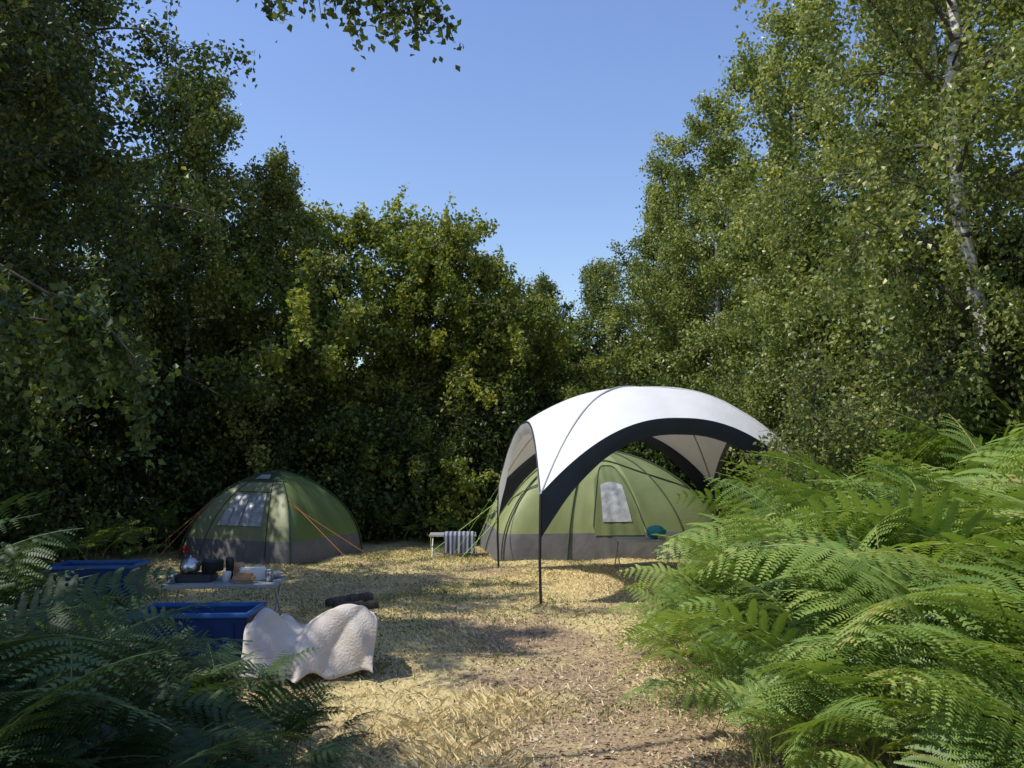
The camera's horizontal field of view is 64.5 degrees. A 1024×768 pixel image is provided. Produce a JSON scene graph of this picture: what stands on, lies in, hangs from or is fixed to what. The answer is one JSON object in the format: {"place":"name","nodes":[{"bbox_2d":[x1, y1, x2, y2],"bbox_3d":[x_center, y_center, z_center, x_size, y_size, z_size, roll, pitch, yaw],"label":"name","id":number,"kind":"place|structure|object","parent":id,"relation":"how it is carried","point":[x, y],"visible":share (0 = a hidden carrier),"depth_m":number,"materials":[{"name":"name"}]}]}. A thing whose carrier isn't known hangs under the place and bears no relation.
{"place":"outdoors","nodes":[
{"label":"outdoors","id":0,"kind":"place"},
{"bbox_2d":[3,524,1023,767],"bbox_3d":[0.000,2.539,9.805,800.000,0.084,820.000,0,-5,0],"label":"ground","id":1,"kind":"structure","parent":0,"point":[572,752],"depth_m":6.29,"materials":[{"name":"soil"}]},
{"bbox_2d":[0,0,179,453],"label":"birch tree","id":2,"kind":"object","parent":1,"relation":"on","point":[42,99],"visible":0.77,"depth_m":6.91,"materials":[{"name":"green plant"}]},
{"bbox_2d":[45,559,150,611],"bbox_3d":[-4.500,2.196,8.832,0.978,0.490,0.545,1,-5,-6],"label":"blue storage crate","id":3,"kind":"object","parent":1,"relation":"on","point":[102,567],"visible":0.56,"depth_m":8.63,"materials":[{"name":"plastic"}]},
{"bbox_2d":[0,2,230,563],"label":"broadleaf tree","id":4,"kind":"object","parent":1,"relation":"on","point":[27,470],"visible":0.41,"depth_m":10.57,"materials":[{"name":"green plant"}]},
{"bbox_2d":[0,0,292,575],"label":"broadleaf tree","id":5,"kind":"object","parent":1,"relation":"on","point":[91,13],"visible":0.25,"depth_m":14.72,"materials":[{"name":"green plant"}]},
{"bbox_2d":[54,59,330,539],"bbox_3d":[-6.520,-1.745,16.619,5.840,9.934,6.252,2,-6,-24],"label":"birch tree","id":6,"kind":"object","parent":1,"relation":"on","point":[195,153],"visible":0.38,"depth_m":16.00,"materials":[{"name":"green plant"}]},
{"bbox_2d":[0,490,385,767],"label":"bracken fern patch","id":7,"kind":"object","parent":1,"relation":"on","point":[62,660],"visible":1,"depth_m":3.43,"materials":[{"name":"green plant"}]},
{"bbox_2d":[127,602,266,672],"bbox_3d":[-2.450,1.981,6.342,0.988,0.450,0.525,0,-5,-3],"label":"blue storage crate","id":8,"kind":"object","parent":1,"relation":"on","point":[230,620],"visible":0.47,"depth_m":6.13,"materials":[{"name":"plastic"}]},
{"bbox_2d":[158,550,287,615],"bbox_3d":[-2.720,1.963,7.699,1.060,0.755,0.570,1,-5,-6],"label":"camping table","id":9,"kind":"object","parent":1,"relation":"on","point":[188,576],"visible":0.98,"depth_m":7.62,"materials":[{"name":"metal"}]},
{"bbox_2d":[0,0,463,472],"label":"birch tree","id":10,"kind":"object","parent":1,"relation":"on","point":[80,328],"visible":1,"depth_m":3.89,"materials":[{"name":"green plant"}]},
{"bbox_2d":[147,470,378,565],"bbox_3d":[-3.792,2.149,13.373,3.455,1.445,2.771,-2,-6,22],"label":"dome tent","id":11,"kind":"object","parent":1,"relation":"on","point":[273,517],"visible":0.98,"depth_m":13.10,"materials":[{"name":"green fabric"}]},
{"bbox_2d":[218,494,250,525],"bbox_3d":[-4.515,2.045,13.192,0.413,0.484,0.311,-2,-6,22],"label":"window","id":12,"kind":"structure","parent":11,"relation":"in","point":[232,515],"depth_m":13.15,"materials":[{"name":"clear plastic"}]},
{"bbox_2d":[239,495,266,526],"bbox_3d":[-4.107,2.029,13.027,0.431,0.484,0.311,-2,-6,22],"label":"window","id":13,"kind":"structure","parent":11,"relation":"in","point":[253,513],"depth_m":13.00,"materials":[{"name":"clear plastic"}]},
{"bbox_2d":[137,135,394,500],"bbox_3d":[-5.310,-0.965,17.051,4.964,8.444,5.314,-5,-7,41],"label":"birch tree","id":14,"kind":"object","parent":1,"relation":"on","point":[279,190],"visible":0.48,"depth_m":16.62,"materials":[{"name":"green plant"}]},
{"bbox_2d":[239,604,378,683],"bbox_3d":[-1.504,1.921,6.123,0.978,0.532,0.861,1,-5,-7],"label":"draped blanket","id":15,"kind":"object","parent":1,"relation":"on","point":[343,636],"visible":0.99,"depth_m":5.94,"materials":[{"name":"fabric"}]},
{"bbox_2d":[180,179,495,530],"bbox_3d":[-3.618,-0.652,17.979,7.323,8.001,7.789,3,-6,-28],"label":"hazel tree","id":16,"kind":"object","parent":1,"relation":"on","point":[297,300],"visible":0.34,"depth_m":16.52,"materials":[{"name":"green plant"}]},
{"bbox_2d":[325,592,373,607],"bbox_3d":[-1.803,2.402,9.012,0.572,0.133,0.137,5,-7,-42],"label":"log","id":17,"kind":"object","parent":1,"relation":"on","point":[366,596],"visible":0.75,"depth_m":8.97,"materials":[{"name":"brown wood"}]},
{"bbox_2d":[334,600,379,608],"bbox_3d":[-1.678,2.393,8.765,0.487,0.106,0.099,1,-6,-12],"label":"log","id":18,"kind":"object","parent":1,"relation":"on","point":[370,604],"visible":0.62,"depth_m":8.75,"materials":[{"name":"brown wood"}]},
{"bbox_2d":[0,487,721,575],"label":"bracken fern patch","id":19,"kind":"object","parent":1,"relation":"on","point":[98,537],"visible":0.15,"depth_m":13.35,"materials":[{"name":"green plant"}]},
{"bbox_2d":[231,191,570,537],"bbox_3d":[-1.951,-0.353,17.896,6.754,7.380,7.184,-4,-7,35],"label":"hazel tree","id":20,"kind":"object","parent":1,"relation":"on","point":[386,345],"visible":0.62,"depth_m":17.16,"materials":[{"name":"green plant"}]},
{"bbox_2d":[96,541,766,742],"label":"weeds","id":21,"kind":"object","parent":1,"relation":"on","point":[480,650],"visible":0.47,"depth_m":9.07,"materials":[{"name":"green plant"}]},
{"bbox_2d":[429,531,475,556],"bbox_3d":[-0.999,2.705,13.695,0.790,0.406,0.533,0,-5,-3],"label":"bench","id":22,"kind":"object","parent":1,"relation":"on","point":[453,540],"visible":0.95,"depth_m":13.47,"materials":[{"name":"metal"}]},
{"bbox_2d":[319,212,640,499],"bbox_3d":[-0.616,-0.120,19.136,6.958,7.146,6.541,0,-5,-1],"label":"hazel tree","id":23,"kind":"object","parent":1,"relation":"on","point":[491,271],"visible":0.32,"depth_m":17.83,"materials":[{"name":"green plant"}]},
{"bbox_2d":[0,288,1023,575],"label":"undergrowth shrubs","id":24,"kind":"object","parent":1,"relation":"on","point":[206,484],"visible":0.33,"depth_m":15.26,"materials":[{"name":"green plant"}]},
{"bbox_2d":[5,161,1023,506],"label":"distant trees","id":25,"kind":"object","parent":1,"relation":"on","point":[833,241],"depth_m":12.13,"materials":[{"name":"green plant"}]},
{"bbox_2d":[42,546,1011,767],"bbox_3d":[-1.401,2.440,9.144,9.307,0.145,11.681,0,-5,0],"label":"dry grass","id":26,"kind":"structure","parent":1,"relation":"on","point":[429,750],"depth_m":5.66,"materials":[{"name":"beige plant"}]},
{"bbox_2d":[518,270,592,347],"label":"birch tree","id":27,"kind":"object","parent":1,"relation":"on","point":[544,285],"visible":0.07,"depth_m":24.63,"materials":[{"name":"green plant"}]},
{"bbox_2d":[429,451,721,564],"bbox_3d":[1.045,2.061,14.457,5.017,1.825,3.515,1,-5,-8],"label":"dome tent","id":28,"kind":"object","parent":1,"relation":"on","point":[618,494],"visible":0.62,"depth_m":13.49,"materials":[{"name":"green fabric"}]},
{"bbox_2d":[600,482,631,521],"bbox_3d":[1.720,1.974,13.618,0.496,0.648,0.378,1,-5,-8],"label":"window","id":29,"kind":"structure","parent":28,"relation":"in","point":[615,508],"depth_m":13.57,"materials":[{"name":"plastic"}]},
{"bbox_2d":[594,466,644,535],"bbox_3d":[1.725,1.956,13.721,0.849,1.133,0.716,1,-5,-8],"label":"door panel","id":30,"kind":"structure","parent":28,"relation":"in","point":[606,473],"depth_m":13.51,"materials":[{"name":"fabric"}]},
{"bbox_2d":[565,255,653,376],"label":"birch tree","id":31,"kind":"object","parent":1,"relation":"on","point":[586,274],"visible":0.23,"depth_m":22.50,"materials":[{"name":"green plant"}]},
{"bbox_2d":[452,386,809,604],"bbox_3d":[1.800,1.360,11.171,5.606,2.637,4.305,0,-5,0],"label":"event shelter","id":32,"kind":"object","parent":1,"relation":"on","point":[565,448],"visible":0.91,"depth_m":9.88,"materials":[{"name":"white fabric"}]},
{"bbox_2d":[612,525,680,568],"bbox_3d":[2.050,2.450,12.224,1.010,0.637,0.520,0,-5,0],"label":"camping table","id":33,"kind":"object","parent":1,"relation":"on","point":[653,529],"visible":0.82,"depth_m":12.14,"materials":[{"name":"metal"}]},
{"bbox_2d":[582,145,737,446],"bbox_3d":[3.393,-1.220,20.282,5.947,9.554,5.384,2,-6,-16],"label":"birch tree","id":34,"kind":"object","parent":1,"relation":"on","point":[645,251],"visible":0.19,"depth_m":20.07,"materials":[{"name":"green plant"}]},
{"bbox_2d":[563,86,810,501],"bbox_3d":[4.626,-1.801,17.917,5.789,10.273,6.394,2,-6,-18],"label":"birch tree","id":35,"kind":"object","parent":1,"relation":"on","point":[720,153],"visible":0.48,"depth_m":18.37,"materials":[{"name":"green plant"}]},
{"bbox_2d":[631,0,943,475],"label":"birch tree","id":36,"kind":"object","parent":1,"relation":"on","point":[752,76],"visible":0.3,"depth_m":15.68,"materials":[{"name":"green plant"}]},
{"bbox_2d":[707,197,905,533],"bbox_3d":[5.051,-0.168,13.768,3.650,6.209,3.907,-4,-7,38],"label":"birch tree","id":37,"kind":"object","parent":1,"relation":"on","point":[752,398],"visible":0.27,"depth_m":13.60,"materials":[{"name":"green plant"}]},
{"bbox_2d":[603,366,1023,767],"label":"bracken fern patch","id":38,"kind":"object","parent":1,"relation":"on","point":[865,583],"visible":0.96,"depth_m":4.32,"materials":[{"name":"green plant"}]},
{"bbox_2d":[734,352,892,518],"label":"birch sapling","id":39,"kind":"object","parent":1,"relation":"on","point":[801,401],"visible":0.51,"depth_m":8.48,"materials":[{"name":"green plant"}]},
{"bbox_2d":[730,0,1023,481],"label":"birch tree","id":40,"kind":"object","parent":1,"relation":"on","point":[955,246],"visible":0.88,"depth_m":9.60,"materials":[{"name":"green plant"}]},
{"bbox_2d":[750,0,1023,463],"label":"birch tree","id":41,"kind":"object","parent":1,"relation":"on","point":[992,159],"visible":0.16,"depth_m":12.73,"materials":[{"name":"green plant"}]},
{"bbox_2d":[803,322,988,488],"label":"birch sapling","id":42,"kind":"object","parent":1,"relation":"on","point":[890,389],"visible":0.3,"depth_m":8.83,"materials":[{"name":"green plant"}]},
{"bbox_2d":[972,31,1023,467],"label":"birch tree","id":43,"kind":"object","parent":1,"relation":"on","point":[1019,407],"visible":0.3,"depth_m":8.95,"materials":[{"name":"green plant"}]},
{"bbox_2d":[34,0,1023,399],"label":"sky","id":44,"kind":"structure","parent":0,"point":[544,125],"materials":[{"name":"blue"}]}
]}

